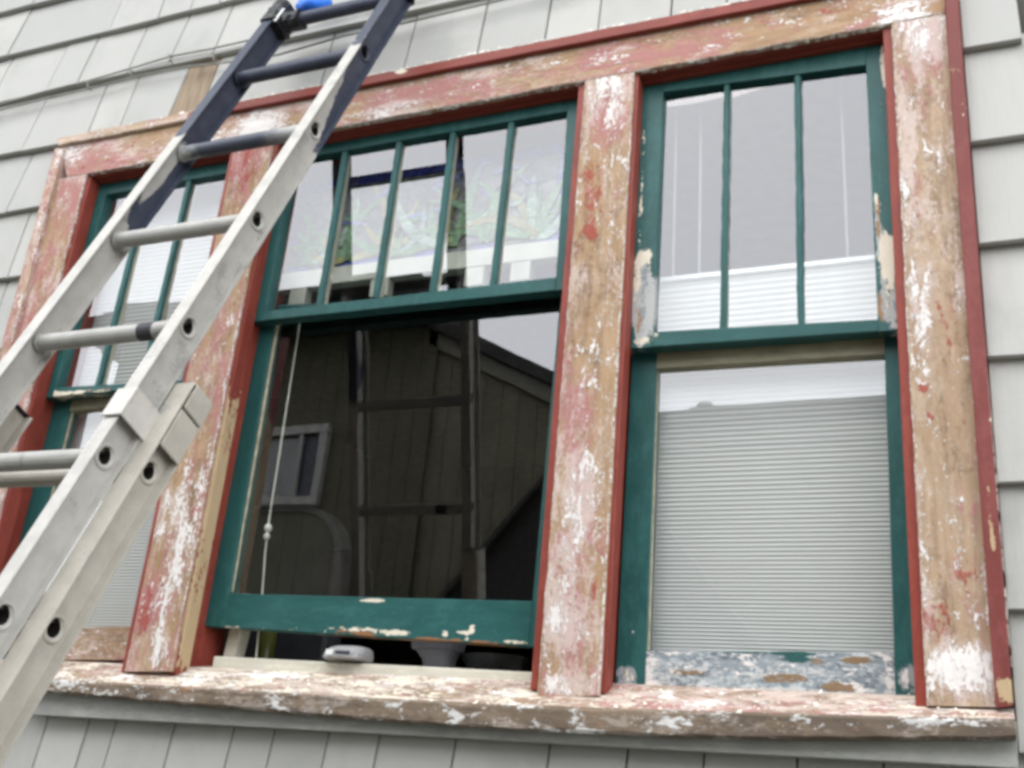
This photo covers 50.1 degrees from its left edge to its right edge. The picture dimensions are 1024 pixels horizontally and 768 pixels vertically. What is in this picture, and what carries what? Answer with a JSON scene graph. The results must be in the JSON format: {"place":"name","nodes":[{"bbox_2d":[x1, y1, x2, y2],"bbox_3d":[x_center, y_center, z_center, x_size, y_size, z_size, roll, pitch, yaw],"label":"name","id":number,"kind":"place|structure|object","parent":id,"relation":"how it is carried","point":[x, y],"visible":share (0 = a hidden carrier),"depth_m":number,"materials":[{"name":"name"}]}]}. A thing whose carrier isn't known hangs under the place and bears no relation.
{"place":"outdoors","nodes":[
{"label":"outdoors","id":0,"kind":"place"},
{"bbox_2d":[238,505,351,661],"bbox_3d":[-0.618,1.048,3.077,0.430,1.330,0.475,-4,-23,23],"label":"chair","id":1,"kind":"object","parent":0,"point":[309,550],"visible":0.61,"depth_m":3.04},
{"bbox_2d":[271,75,874,470],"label":"room ceiling","id":2,"kind":"structure","parent":0,"point":[457,387],"depth_m":4.82,"materials":[{"name":"white paint"}]},
{"bbox_2d":[221,13,945,671],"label":"room wall","id":3,"kind":"structure","parent":0,"point":[459,533],"depth_m":6.91,"materials":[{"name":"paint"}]},
{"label":"ground","id":4,"kind":"structure","parent":0,"visible":0},
{"bbox_2d":[0,0,414,767],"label":"extension ladder","id":5,"kind":"object","parent":4,"relation":"on","point":[46,634],"visible":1,"depth_m":2.03,"materials":[{"name":"silver metal"}]},
{"bbox_2d":[295,0,332,10],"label":"blue pad","id":6,"kind":"object","parent":5,"relation":"on","point":[304,5],"visible":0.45,"depth_m":2.85,"materials":[{"name":"plastic"}]},
{"bbox_2d":[0,0,1023,767],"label":"house wall","id":7,"kind":"structure","parent":4,"relation":"on","point":[46,44],"depth_m":2.36,"materials":[{"name":"paint"}]},
{"bbox_2d":[0,0,503,110],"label":"wall cable","id":8,"kind":"object","parent":7,"relation":"attached to","point":[169,56],"depth_m":3.13,"materials":[{"name":"white plastic"}]},
{"bbox_2d":[0,0,1015,740],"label":"window frame","id":9,"kind":"object","parent":7,"relation":"attached to","point":[604,76],"visible":0.86,"depth_m":2.25,"materials":[{"name":"brick red paint"},{"name":"peeling paint"},{"name":"bare wood"}]},
{"bbox_2d":[3,390,171,661],"bbox_3d":[-1.075,0.351,2.782,0.533,0.704,0.035,-4,-23,23],"label":"sash window","id":10,"kind":"structure","parent":9,"relation":"attached to","point":[100,644],"depth_m":2.84,"materials":[{"name":"green paint"}]},
{"bbox_2d":[29,181,224,627],"bbox_3d":[-0.982,0.030,2.924,0.467,1.360,0.024,-4,-23,23],"label":"window shade","id":11,"kind":"object","parent":9,"relation":"hanging from","point":[115,606],"depth_m":3.02,"materials":[{"name":"fabric"}]},
{"bbox_2d":[46,162,228,401],"bbox_3d":[-0.993,-0.312,2.977,0.525,0.729,0.035,-4,-23,23],"label":"sash window","id":12,"kind":"structure","parent":9,"relation":"attached to","point":[109,194],"depth_m":2.97,"materials":[{"name":"green paint"}]},
{"bbox_2d":[257,594,277,658],"bbox_3d":[-0.583,0.592,2.628,0.044,0.172,0.044,-4,-23,23],"label":"bottle","id":13,"kind":"object","parent":9,"relation":"on","point":[267,645],"visible":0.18,"depth_m":2.60,"materials":[{"name":"green glass"}]},
{"bbox_2d":[255,323,300,657],"bbox_3d":[-0.559,0.208,2.649,0.037,0.899,0.019,-4,-23,23],"label":"pull cord","id":14,"kind":"object","parent":9,"relation":"hanging from","point":[267,529],"visible":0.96,"depth_m":2.63,"materials":[{"name":"white fabric"}]},
{"bbox_2d":[323,645,373,663],"bbox_3d":[-0.346,0.573,2.325,0.097,0.030,0.090,-4,-23,23],"label":"gadget","id":15,"kind":"object","parent":9,"relation":"on","point":[351,654],"visible":0.97,"depth_m":2.29,"materials":[{"name":"silver metal"}]},
{"bbox_2d":[205,297,561,647],"bbox_3d":[-0.285,0.168,2.506,0.858,0.835,0.035,-4,-23,23],"label":"sash window","id":16,"kind":"structure","parent":9,"relation":"attached to","point":[501,623],"depth_m":2.42,"materials":[{"name":"green paint"}]},
{"bbox_2d":[254,99,577,326],"bbox_3d":[-0.243,-0.434,2.692,0.858,0.556,0.035,-4,-23,23],"label":"sash window","id":17,"kind":"structure","parent":9,"relation":"attached to","point":[494,291],"depth_m":2.66,"materials":[{"name":"green paint"}]},
{"bbox_2d":[278,142,564,304],"bbox_3d":[-0.237,-0.395,2.763,0.815,0.378,0.032,-4,-23,23],"label":"stained glass panel","id":18,"kind":"object","parent":9,"relation":"attached to","point":[532,231],"visible":0.84,"depth_m":2.75,"materials":[{"name":"multicoloured glass"}]},
{"bbox_2d":[411,641,465,667],"bbox_3d":[-0.163,0.594,2.393,0.112,0.068,0.088,-4,-23,23],"label":"plastic tub","id":19,"kind":"object","parent":9,"relation":"on","point":[440,655],"visible":0.66,"depth_m":2.36,"materials":[{"name":"grey plastic"}]},
{"bbox_2d":[461,653,530,671],"bbox_3d":[-0.036,0.616,2.385,0.156,0.042,0.140,-4,-23,23],"label":"bowl","id":20,"kind":"object","parent":9,"relation":"on","point":[492,661],"visible":0.73,"depth_m":2.33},
{"bbox_2d":[631,44,897,353],"bbox_3d":[0.531,-0.408,2.335,0.551,0.705,0.035,-4,-23,23],"label":"sash window","id":21,"kind":"structure","parent":9,"relation":"attached to","point":[647,337],"depth_m":2.32,"materials":[{"name":"green paint"}]},
{"bbox_2d":[615,337,914,694],"bbox_3d":[0.492,0.250,2.124,0.568,0.704,0.035,-4,-23,23],"label":"sash window","id":22,"kind":"structure","parent":9,"relation":"attached to","point":[638,661],"depth_m":2.10,"materials":[{"name":"green paint"}]},
{"bbox_2d":[651,78,893,651],"bbox_3d":[0.537,-0.082,2.291,0.580,1.365,0.033,-4,-23,23],"label":"window shade","id":23,"kind":"object","parent":9,"relation":"attached to","point":[772,530],"depth_m":2.18,"materials":[{"name":"fabric"}]}
]}

